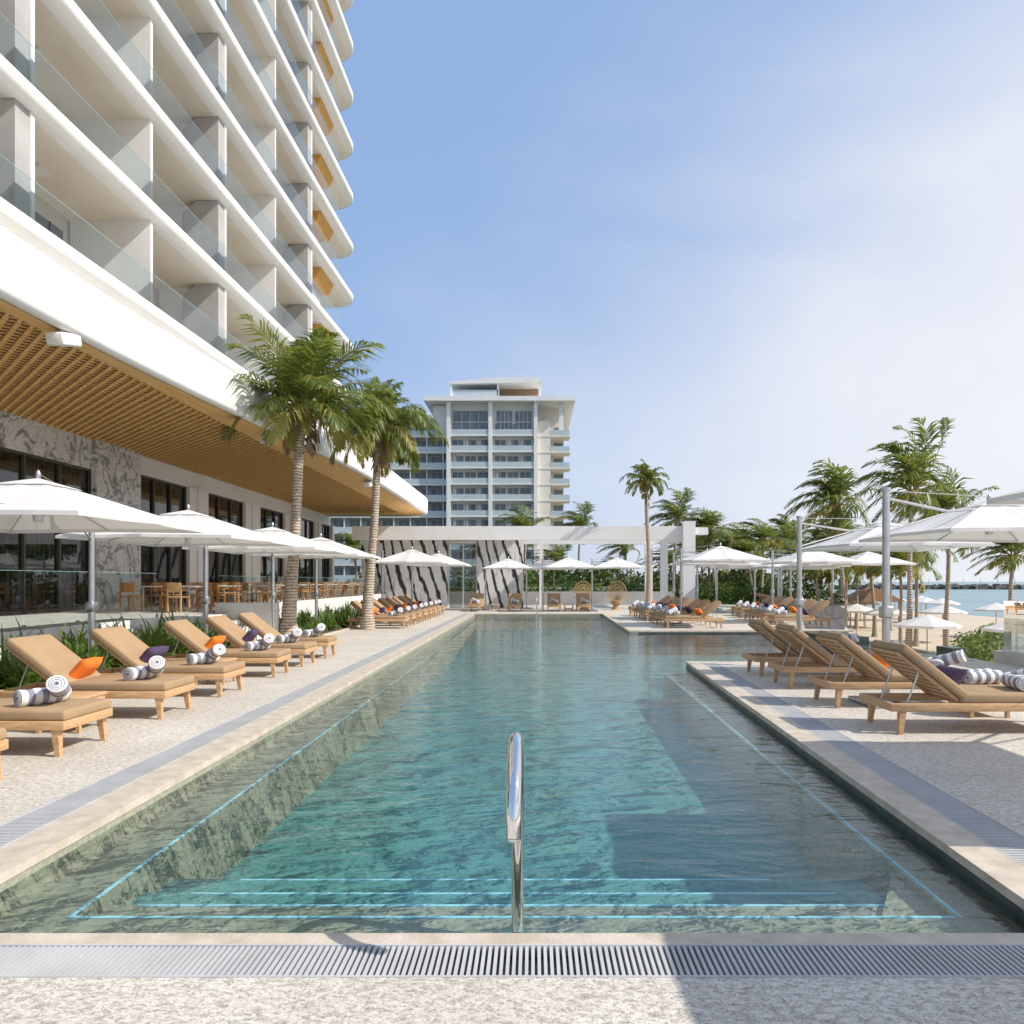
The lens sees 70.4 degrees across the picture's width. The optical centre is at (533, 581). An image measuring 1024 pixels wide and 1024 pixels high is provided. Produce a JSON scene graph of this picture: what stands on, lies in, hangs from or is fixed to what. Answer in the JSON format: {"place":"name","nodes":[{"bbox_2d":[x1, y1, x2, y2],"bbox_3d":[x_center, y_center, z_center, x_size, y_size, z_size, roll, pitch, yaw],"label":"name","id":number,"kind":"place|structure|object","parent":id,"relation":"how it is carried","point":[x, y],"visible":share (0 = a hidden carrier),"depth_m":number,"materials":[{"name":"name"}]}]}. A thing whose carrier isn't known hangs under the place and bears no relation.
{"place":"outdoors","nodes":[
{"label":"outdoors","id":0,"kind":"place"},
{"bbox_2d":[0,0,352,420],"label":"hotel tower","id":1,"kind":"structure","parent":0,"point":[172,168],"depth_m":27.93,"materials":[{"name":"white paint"}]},
{"bbox_2d":[323,377,574,588],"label":"distant hotel","id":2,"kind":"structure","parent":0,"point":[506,437],"depth_m":144.55,"materials":[{"name":"white paint"}]},
{"bbox_2d":[0,605,1023,1023],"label":"stone deck","id":3,"kind":"structure","parent":0,"point":[976,761],"depth_m":2.90,"materials":[{"name":"stone"}]},
{"bbox_2d":[0,698,112,756],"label":"sun lounger","id":4,"kind":"object","parent":3,"relation":"on","point":[57,719],"visible":1,"depth_m":6.65,"materials":[{"name":"brown wood"}]},
{"bbox_2d":[13,687,69,707],"bbox_3d":[-4.700,1.096,6.941,0.178,0.164,0.432,0,0,31],"label":"rolled towel","id":5,"kind":"object","parent":4,"relation":"on","point":[30,697],"visible":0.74,"depth_m":6.83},
{"bbox_2d":[46,675,71,697],"bbox_3d":[-4.552,1.026,6.960,0.178,0.164,0.432,0,-19,-28],"label":"rolled towel","id":6,"kind":"object","parent":5,"relation":"on","point":[57,686],"visible":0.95,"depth_m":6.80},
{"bbox_2d":[35,691,107,733],"bbox_3d":[-5.000,1.411,7.850,0.500,0.378,0.500,0,0,0],"label":"side table","id":7,"kind":"object","parent":3,"relation":"on","point":[87,694],"visible":0.22,"depth_m":7.84,"materials":[{"name":"brown wood"}]},
{"bbox_2d":[0,634,194,719],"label":"sun lounger","id":8,"kind":"object","parent":3,"relation":"on","point":[46,657],"visible":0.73,"depth_m":8.49,"materials":[{"name":"brown wood"}]},
{"bbox_2d":[68,657,102,678],"bbox_3d":[-5.450,1.070,8.806,0.150,0.340,0.500,40,-5,-6],"label":"throw pillow","id":9,"kind":"object","parent":8,"relation":"on","point":[83,668],"visible":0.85,"depth_m":8.66,"materials":[{"name":"orange fabric"}]},
{"bbox_2d":[122,665,161,680],"bbox_3d":[-4.700,1.096,8.733,0.178,0.164,0.432,0,0,19],"label":"rolled towel","id":10,"kind":"object","parent":8,"relation":"on","point":[135,673],"visible":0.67,"depth_m":8.59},
{"bbox_2d":[148,656,164,674],"bbox_3d":[-4.553,1.026,8.754,0.178,0.164,0.432,0,-19,-30],"label":"rolled towel","id":11,"kind":"object","parent":10,"relation":"on","point":[156,664],"visible":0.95,"depth_m":8.59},
{"bbox_2d":[89,626,245,696],"bbox_3d":[-5.250,1.130,10.362,2.000,0.940,0.740,0,0,1],"label":"sun lounger","id":12,"kind":"object","parent":3,"relation":"on","point":[125,646],"visible":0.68,"depth_m":10.09,"materials":[{"name":"brown wood"}]},
{"bbox_2d":[139,646,169,662],"bbox_3d":[-5.450,1.070,10.380,0.150,0.340,0.500,40,2,3],"label":"throw pillow","id":13,"kind":"object","parent":12,"relation":"on","point":[149,653],"visible":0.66,"depth_m":10.22,"materials":[{"name":"purple fabric"}]},
{"bbox_2d":[186,653,219,664],"bbox_3d":[-4.700,1.096,10.336,0.178,0.164,0.432,0,0,31],"label":"rolled towel","id":14,"kind":"object","parent":12,"relation":"on","point":[198,658],"visible":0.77,"depth_m":10.21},
{"bbox_2d":[0,594,385,658],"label":"terrace","id":15,"kind":"structure","parent":3,"relation":"on","point":[30,621],"depth_m":18.05,"materials":[{"name":"white paint"}]},
{"bbox_2d":[119,583,142,611],"bbox_3d":[-12.000,0.470,21.646,0.460,0.860,0.468,0,0,5],"label":"dining chair","id":16,"kind":"object","parent":15,"relation":"on","point":[126,587],"visible":0.99,"depth_m":21.44,"materials":[{"name":"orange wood"}]},
{"bbox_2d":[145,583,165,609],"bbox_3d":[-11.951,0.470,22.954,0.460,0.860,0.468,0,0,-8],"label":"dining chair","id":17,"kind":"object","parent":15,"relation":"on","point":[163,588],"visible":0.94,"depth_m":23.12,"materials":[{"name":"orange wood"}]},
{"bbox_2d":[0,408,334,614],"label":"facade","id":18,"kind":"structure","parent":15,"relation":"on","point":[29,448],"depth_m":24.16,"materials":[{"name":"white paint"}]},
{"bbox_2d":[0,299,422,515],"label":"wood soffit","id":19,"kind":"structure","parent":18,"relation":"attached to","point":[89,391],"depth_m":20.23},
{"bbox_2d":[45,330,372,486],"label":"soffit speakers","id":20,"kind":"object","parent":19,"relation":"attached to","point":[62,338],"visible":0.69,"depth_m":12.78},
{"bbox_2d":[0,225,427,516],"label":"roof edge","id":21,"kind":"object","parent":18,"relation":"on","point":[34,282],"visible":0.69,"depth_m":14.47,"materials":[{"name":"white paint"}]},
{"bbox_2d":[166,583,190,612],"bbox_3d":[-10.201,0.470,20.846,0.460,0.860,0.468,0,0,8],"label":"dining chair","id":22,"kind":"object","parent":15,"relation":"on","point":[174,587],"visible":0.99,"depth_m":20.64,"materials":[{"name":"brown wood"}]},
{"bbox_2d":[164,603,278,640],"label":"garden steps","id":23,"kind":"structure","parent":3,"relation":"on","point":[233,611],"depth_m":20.25,"materials":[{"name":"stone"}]},
{"bbox_2d":[163,619,290,677],"bbox_3d":[-5.250,1.130,12.375,2.000,0.940,0.740,0,0,-1],"label":"sun lounger","id":24,"kind":"object","parent":3,"relation":"on","point":[190,635],"visible":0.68,"depth_m":12.05,"materials":[{"name":"brown wood"}]},
{"bbox_2d":[100,622,359,669],"bbox_3d":[-7.545,1.683,19.000,2.690,0.235,34.000,0,0,0],"label":"planting bed","id":25,"kind":"object","parent":3,"relation":"on","point":[334,629],"visible":0.05,"depth_m":23.57,"materials":[{"name":"plant"}]},
{"bbox_2d":[0,470,205,656],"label":"patio umbrella","id":26,"kind":"object","parent":25,"relation":"on","point":[37,504],"visible":0.8,"depth_m":9.35,"materials":[{"name":"fabric"}]},
{"bbox_2d":[55,504,295,633],"bbox_3d":[-6.154,0.107,13.658,2.966,2.975,4.333,0,0,2],"label":"patio umbrella","id":27,"kind":"object","parent":25,"relation":"on","point":[220,533],"visible":0.72,"depth_m":12.94,"materials":[{"name":"fabric"}]},
{"bbox_2d":[0,599,360,689],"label":"border planting","id":28,"kind":"object","parent":25,"relation":"on","point":[12,668],"visible":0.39,"depth_m":13.29,"materials":[{"name":"green plant"}]},
{"bbox_2d":[252,533,380,622],"bbox_3d":[-6.114,0.107,21.576,2.966,2.975,4.333,0,0,0],"label":"patio umbrella","id":29,"kind":"object","parent":25,"relation":"on","point":[355,554],"visible":0.41,"depth_m":21.44,"materials":[{"name":"fabric"}]},
{"bbox_2d":[205,615,316,666],"bbox_3d":[-5.250,1.130,13.908,2.000,0.940,0.740,0,0,0],"label":"sun lounger","id":30,"kind":"object","parent":3,"relation":"on","point":[230,630],"visible":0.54,"depth_m":13.60,"materials":[{"name":"fabric"}]},
{"bbox_2d":[182,522,348,639],"bbox_3d":[-6.109,0.107,17.679,2.966,2.975,4.333,0,0,0],"label":"patio umbrella","id":31,"kind":"object","parent":3,"relation":"on","point":[303,545],"visible":0.58,"depth_m":17.05,"materials":[{"name":"fabric"}]},
{"bbox_2d":[231,612,336,657],"bbox_3d":[-5.250,1.130,15.377,2.000,0.940,0.740,0,0,-1],"label":"sun lounger","id":32,"kind":"object","parent":3,"relation":"on","point":[251,620],"visible":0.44,"depth_m":15.09,"materials":[{"name":"fabric"}]},
{"bbox_2d":[216,313,398,634],"bbox_3d":[-6.474,-2.820,20.593,5.616,8.846,4.831,0,0,0],"label":"palm tree","id":33,"kind":"object","parent":3,"relation":"on","point":[302,379],"visible":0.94,"depth_m":20.27,"materials":[{"name":"green plant"}]},
{"bbox_2d":[346,600,409,628],"bbox_3d":[-5.300,1.130,24.814,2.000,0.940,0.740,0,0,1],"label":"sun lounger","id":34,"kind":"object","parent":3,"relation":"on","point":[356,604],"visible":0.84,"depth_m":24.46,"materials":[{"name":"brown wood"}]},
{"bbox_2d":[322,376,448,629],"bbox_3d":[-4.962,-2.704,24.234,4.267,8.614,4.474,0,0,0],"label":"palm tree","id":35,"kind":"object","parent":3,"relation":"on","point":[387,442],"visible":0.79,"depth_m":24.04,"materials":[{"name":"green plant"}]},
{"bbox_2d":[375,547,450,598],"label":"patio umbrella","id":36,"kind":"object","parent":3,"relation":"on","point":[411,556],"visible":0.84,"depth_m":28.11,"materials":[{"name":"fabric"}]},
{"bbox_2d":[403,551,470,602],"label":"patio umbrella","id":37,"kind":"object","parent":3,"relation":"on","point":[454,562],"visible":0.58,"depth_m":32.96,"materials":[{"name":"fabric"}]},
{"bbox_2d":[361,540,523,607],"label":"marble wall","id":38,"kind":"structure","parent":3,"relation":"on","point":[430,584],"depth_m":43.90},
{"bbox_2d":[448,541,476,607],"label":"door frame","id":39,"kind":"structure","parent":38,"relation":"attached to","point":[462,542],"depth_m":44.15,"materials":[{"name":"white paint"}]},
{"bbox_2d":[479,557,533,609],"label":"patio umbrella","id":40,"kind":"object","parent":3,"relation":"on","point":[508,563],"visible":0.91,"depth_m":39.80,"materials":[{"name":"fabric"}]},
{"bbox_2d":[0,615,1023,974],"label":"swimming pool","id":41,"kind":"structure","parent":3,"relation":"in","point":[666,789],"depth_m":6.64,"materials":[{"name":"liquid"}]},
{"bbox_2d":[505,731,530,932],"bbox_3d":[-0.080,1.326,3.364,0.170,1.254,0.842,0,0,0],"label":"pool handrail","id":42,"kind":"object","parent":41,"relation":"on","point":[515,804],"visible":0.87,"depth_m":3.23,"materials":[{"name":"silver metal"}]},
{"bbox_2d":[0,614,1023,976],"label":"overflow grating","id":43,"kind":"object","parent":3,"relation":"on","point":[364,960],"visible":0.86,"depth_m":3.13,"materials":[{"name":"plastic"}]},
{"bbox_2d":[0,613,1023,943],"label":"pool coping","id":44,"kind":"object","parent":3,"relation":"on","point":[998,871],"visible":0.84,"depth_m":4.46,"materials":[{"name":"stone"}]},
{"bbox_2d":[357,587,672,604],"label":"garden wall","id":45,"kind":"structure","parent":3,"relation":"on","point":[599,598],"depth_m":49.50,"materials":[{"name":"white paint"}]},
{"bbox_2d":[352,521,707,605],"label":"pergola","id":46,"kind":"object","parent":3,"relation":"on","point":[686,532],"visible":0.77,"depth_m":42.00,"materials":[{"name":"white paint"}]},
{"bbox_2d":[535,556,598,610],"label":"patio umbrella","id":47,"kind":"object","parent":3,"relation":"on","point":[568,563],"visible":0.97,"depth_m":38.05,"materials":[{"name":"fabric"}]},
{"bbox_2d":[585,556,646,610],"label":"patio umbrella","id":48,"kind":"object","parent":3,"relation":"on","point":[617,563],"visible":0.97,"depth_m":38.44,"materials":[{"name":"fabric"}]},
{"bbox_2d":[607,581,626,609],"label":"peacock chair","id":49,"kind":"object","parent":3,"relation":"on","point":[616,602],"visible":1,"depth_m":41.35,"materials":[{"name":"wicker"}]},
{"bbox_2d":[619,459,669,604],"bbox_3d":[6.176,-2.586,40.145,2.950,8.382,2.827,0,0,0],"label":"palm tree","id":50,"kind":"object","parent":3,"relation":"on","point":[647,476],"visible":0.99,"depth_m":39.88,"materials":[{"name":"green plant"}]},
{"bbox_2d":[655,599,712,625],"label":"sun lounger","id":51,"kind":"object","parent":3,"relation":"on","point":[702,604],"visible":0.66,"depth_m":26.21,"materials":[{"name":"brown wood"}]},
{"bbox_2d":[662,600,724,627],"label":"sun lounger","id":52,"kind":"object","parent":3,"relation":"on","point":[711,607],"visible":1,"depth_m":24.63,"materials":[{"name":"brown wood"}]},
{"bbox_2d":[667,549,749,602],"bbox_3d":[7.211,0.107,30.563,3.073,2.975,2.846,0,0,-3],"label":"patio umbrella","id":53,"kind":"object","parent":3,"relation":"on","point":[673,564],"visible":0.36,"depth_m":30.96,"materials":[{"name":"fabric"}]},
{"bbox_2d":[670,543,771,625],"bbox_3d":[6.603,0.107,26.042,3.073,2.975,2.846,0,0,-2],"label":"patio umbrella","id":54,"kind":"object","parent":3,"relation":"on","point":[720,554],"visible":1,"depth_m":25.50,"materials":[{"name":"fabric"}]},
{"bbox_2d":[768,600,832,627],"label":"sun lounger","id":55,"kind":"object","parent":3,"relation":"on","point":[816,607],"visible":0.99,"depth_m":24.95,"materials":[{"name":"brown wood"}]},
{"bbox_2d":[742,619,869,675],"bbox_3d":[4.720,1.130,12.576,2.000,0.940,0.740,0,0,-1],"label":"sun lounger","id":56,"kind":"object","parent":3,"relation":"on","point":[766,630],"visible":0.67,"depth_m":12.25,"materials":[{"name":"brown wood"}]},
{"bbox_2d":[762,547,862,621],"bbox_3d":[10.626,0.107,28.108,3.073,2.975,2.846,0,0,-5],"label":"patio umbrella","id":57,"kind":"object","parent":3,"relation":"on","point":[818,558],"visible":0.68,"depth_m":27.59,"materials":[{"name":"fabric"}]},
{"bbox_2d":[768,623,891,688],"bbox_3d":[4.720,1.130,11.148,2.000,0.940,0.740,0,0,0],"label":"sun lounger","id":58,"kind":"object","parent":3,"relation":"on","point":[809,647],"visible":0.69,"depth_m":10.83,"materials":[{"name":"brown wood"}]},
{"bbox_2d":[818,589,844,629],"bbox_3d":[14.855,1.058,36.748,0.061,1.123,27.102,0,0,20],"label":"glass balustrade","id":59,"kind":"object","parent":3,"relation":"on","point":[838,609],"visible":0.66,"depth_m":29.13,"materials":[{"name":"glass"}]},
{"bbox_2d":[807,630,918,708],"bbox_3d":[4.720,1.130,9.490,2.000,0.940,0.740,0,0,-1],"label":"sun lounger","id":60,"kind":"object","parent":3,"relation":"on","point":[872,671],"visible":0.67,"depth_m":9.17,"materials":[{"name":"brown wood"}]},
{"bbox_2d":[930,659,944,666],"bbox_3d":[5.270,1.096,9.476,0.178,0.164,0.432,0,0,28],"label":"rolled towel","id":61,"kind":"object","parent":60,"relation":"on","point":[936,662],"visible":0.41,"depth_m":9.30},
{"bbox_2d":[927,650,966,665],"bbox_3d":[5.412,1.026,9.495,0.178,0.164,0.432,0,-19,-45],"label":"rolled towel","id":62,"kind":"object","parent":61,"relation":"on","point":[953,657],"visible":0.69,"depth_m":9.39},
{"bbox_2d":[822,551,916,617],"bbox_3d":[14.206,0.107,31.048,3.073,2.975,2.846,0,0,-2],"label":"patio umbrella","id":63,"kind":"object","parent":3,"relation":"on","point":[871,558],"visible":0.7,"depth_m":30.47,"materials":[{"name":"fabric"}]},
{"bbox_2d":[795,516,994,630],"bbox_3d":[6.837,0.107,15.117,4.433,2.975,3.833,0,0,0],"label":"patio umbrella","id":64,"kind":"object","parent":3,"relation":"on","point":[848,542],"visible":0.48,"depth_m":14.65,"materials":[{"name":"fabric"}]},
{"bbox_2d":[848,487,1023,707],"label":"patio umbrella","id":65,"kind":"object","parent":3,"relation":"on","point":[981,522],"visible":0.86,"depth_m":10.61,"materials":[{"name":"fabric"}]},
{"bbox_2d":[859,639,1023,734],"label":"sun lounger","id":66,"kind":"object","parent":3,"relation":"on","point":[927,678],"visible":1,"depth_m":7.60,"materials":[{"name":"brown wood"}]},
{"bbox_2d":[936,665,967,684],"bbox_3d":[4.520,1.070,7.965,0.150,0.340,0.500,40,0,-1],"label":"throw pillow","id":67,"kind":"object","parent":66,"relation":"on","point":[956,675],"visible":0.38,"depth_m":7.78,"materials":[{"name":"purple fabric"}]},
{"bbox_2d":[963,670,1002,684],"bbox_3d":[5.350,1.143,8.630,0.432,0.164,0.178,0,0,-11],"label":"rolled towel","id":68,"kind":"object","parent":66,"relation":"on","point":[982,677],"visible":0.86,"depth_m":8.56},
{"bbox_2d":[1000,673,1023,690],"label":"rolled towel","id":69,"kind":"object","parent":66,"relation":"on","point":[1010,680],"visible":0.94,"depth_m":7.84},
{"bbox_2d":[948,682,1009,717],"bbox_3d":[5.350,1.411,8.720,0.500,0.378,0.500,0,0,0],"label":"side table","id":70,"kind":"object","parent":3,"relation":"on","point":[1006,714],"visible":0.05,"depth_m":8.51,"materials":[{"name":"brown wood"}]},
{"bbox_2d":[986,489,1023,504],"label":"patio umbrella","id":71,"kind":"object","parent":3,"relation":"on","point":[1014,498],"visible":1,"depth_m":6.39,"materials":[{"name":"fabric"}]},
{"bbox_2d":[343,585,751,604],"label":"lawn","id":72,"kind":"structure","parent":0,"point":[582,585],"depth_m":55.86,"materials":[{"name":"green plant"}]},
{"bbox_2d":[335,532,360,591],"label":"palm tree","id":73,"kind":"object","parent":72,"relation":"on","point":[349,541],"visible":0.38,"depth_m":61.85,"materials":[{"name":"green plant"}]},
{"bbox_2d":[493,504,551,585],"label":"palm tree","id":74,"kind":"object","parent":72,"relation":"on","point":[519,519],"visible":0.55,"depth_m":69.88,"materials":[{"name":"green plant"}]},
{"bbox_2d":[524,544,572,585],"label":"palm tree","id":75,"kind":"object","parent":72,"relation":"on","point":[555,554],"visible":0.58,"depth_m":55.74,"materials":[{"name":"green plant"}]},
{"bbox_2d":[556,501,597,571],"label":"palm tree","id":76,"kind":"object","parent":72,"relation":"on","point":[576,518],"visible":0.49,"depth_m":74.50,"materials":[{"name":"green plant"}]},
{"bbox_2d":[346,564,851,601],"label":"distant trees","id":77,"kind":"object","parent":72,"relation":"on","point":[609,578],"visible":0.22,"depth_m":62.03,"materials":[{"name":"green plant"}]},
{"bbox_2d":[596,544,640,585],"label":"palm tree","id":78,"kind":"object","parent":72,"relation":"on","point":[624,551],"visible":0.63,"depth_m":69.79,"materials":[{"name":"green plant"}]},
{"bbox_2d":[450,581,788,604],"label":"hedge","id":79,"kind":"object","parent":72,"relation":"on","point":[733,594],"visible":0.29,"depth_m":50.82,"materials":[{"name":"green plant"}]},
{"bbox_2d":[636,547,679,585],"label":"palm tree","id":80,"kind":"object","parent":72,"relation":"on","point":[670,557],"visible":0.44,"depth_m":54.05,"materials":[{"name":"green plant"}]},
{"bbox_2d":[644,487,696,586],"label":"palm tree","id":81,"kind":"object","parent":72,"relation":"on","point":[676,515],"visible":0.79,"depth_m":59.53,"materials":[{"name":"green plant"}]},
{"bbox_2d":[677,507,749,601],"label":"palm tree","id":82,"kind":"object","parent":72,"relation":"on","point":[710,522],"visible":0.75,"depth_m":50.59,"materials":[{"name":"green plant"}]},
{"bbox_2d":[726,539,780,602],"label":"palm tree","id":83,"kind":"object","parent":72,"relation":"on","point":[748,547],"visible":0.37,"depth_m":52.66,"materials":[{"name":"green plant"}]},
{"bbox_2d":[719,518,795,599],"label":"palm tree","id":84,"kind":"object","parent":72,"relation":"on","point":[762,532],"visible":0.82,"depth_m":59.66,"materials":[{"name":"green plant"}]},
{"bbox_2d":[323,0,1023,581],"label":"sky","id":85,"kind":"structure","parent":0,"point":[752,243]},
{"bbox_2d":[640,582,1023,617],"bbox_3d":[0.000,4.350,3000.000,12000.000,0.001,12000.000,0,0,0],"label":"sea","id":86,"kind":"structure","parent":0,"point":[970,600],"depth_m":222.73,"materials":[{"name":"liquid"}]},
{"bbox_2d":[835,579,1023,588],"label":"breakwater","id":87,"kind":"object","parent":86,"relation":"in","point":[972,586],"visible":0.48,"depth_m":397.61,"materials":[{"name":"grey stone"}]},
{"bbox_2d":[848,607,1003,658],"bbox_3d":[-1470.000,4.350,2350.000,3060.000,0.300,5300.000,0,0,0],"label":"beach ground","id":88,"kind":"structure","parent":0,"point":[970,623],"depth_m":63.25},
{"bbox_2d":[759,514,816,592],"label":"palm tree","id":89,"kind":"object","parent":88,"relation":"on","point":[784,526],"visible":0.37,"depth_m":64.60,"materials":[{"name":"green plant"}]},
{"bbox_2d":[782,542,849,601],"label":"palm tree","id":90,"kind":"object","parent":88,"relation":"on","point":[815,574],"visible":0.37,"depth_m":48.06,"materials":[{"name":"green plant"}]},
{"bbox_2d":[792,551,858,591],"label":"palm tree","id":91,"kind":"object","parent":88,"relation":"on","point":[828,574],"visible":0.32,"depth_m":51.53,"materials":[{"name":"green plant"}]},
{"bbox_2d":[779,458,881,628],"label":"palm tree","id":92,"kind":"object","parent":88,"relation":"on","point":[833,488],"visible":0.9,"depth_m":43.66,"materials":[{"name":"green plant"}]},
{"bbox_2d":[795,506,876,594],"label":"palm tree","id":93,"kind":"object","parent":88,"relation":"on","point":[848,526],"visible":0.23,"depth_m":49.94,"materials":[{"name":"green plant"}]},
{"bbox_2d":[834,551,893,636],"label":"palm tree","id":94,"kind":"object","parent":88,"relation":"on","point":[874,628],"visible":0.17,"depth_m":54.84,"materials":[{"name":"green plant"}]},
{"bbox_2d":[847,587,906,628],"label":"beach palapa","id":95,"kind":"structure","parent":88,"relation":"on","point":[864,596],"depth_m":64.69,"materials":[{"name":"brown wood"}]},
{"bbox_2d":[863,552,942,643],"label":"palm tree","id":96,"kind":"object","parent":88,"relation":"on","point":[900,570],"visible":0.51,"depth_m":43.60,"materials":[{"name":"green plant"}]},
{"bbox_2d":[841,416,969,647],"bbox_3d":[18.387,-1.872,36.130,5.178,12.175,5.223,0,0,-3],"label":"palm tree","id":97,"kind":"object","parent":88,"relation":"on","point":[914,465],"visible":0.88,"depth_m":35.67,"materials":[{"name":"green plant"}]},
{"bbox_2d":[893,615,961,650],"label":"beach umbrella","id":98,"kind":"object","parent":88,"relation":"on","point":[926,622],"visible":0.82,"depth_m":34.29,"materials":[{"name":"white fabric"}]},
{"bbox_2d":[896,512,958,645],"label":"palm tree","id":99,"kind":"object","parent":88,"relation":"on","point":[928,556],"visible":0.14,"depth_m":46.88,"materials":[{"name":"green plant"}]},
{"bbox_2d":[919,605,967,618],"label":"beach umbrella","id":100,"kind":"object","parent":88,"relation":"on","point":[940,610],"visible":0.69,"depth_m":49.06,"materials":[{"name":"white fabric"}]},
{"bbox_2d":[892,462,1000,645],"bbox_3d":[22.665,-1.229,40.068,5.472,10.883,5.414,0,0,28],"label":"palm tree","id":101,"kind":"object","parent":88,"relation":"on","point":[948,502],"visible":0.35,"depth_m":39.90,"materials":[{"name":"green plant"}]},
{"bbox_2d":[932,622,1003,660],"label":"shrubs","id":102,"kind":"object","parent":88,"relation":"on","point":[974,643],"visible":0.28,"depth_m":40.28,"materials":[{"name":"green plant"}]},
{"bbox_2d":[949,542,1023,600],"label":"palm tree","id":103,"kind":"object","parent":88,"relation":"on","point":[1016,549],"visible":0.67,"depth_m":35.91,"materials":[{"name":"green plant"}]},
{"bbox_2d":[994,650,1023,666],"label":"kerb wall","id":104,"kind":"structure","parent":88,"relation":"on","point":[1007,657],"depth_m":14.04,"materials":[{"name":"white paint"}]},
{"bbox_2d":[1002,600,1023,653],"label":"glass balustrade","id":105,"kind":"object","parent":104,"relation":"on","point":[1014,626],"visible":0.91,"depth_m":14.06,"materials":[{"name":"glass"}]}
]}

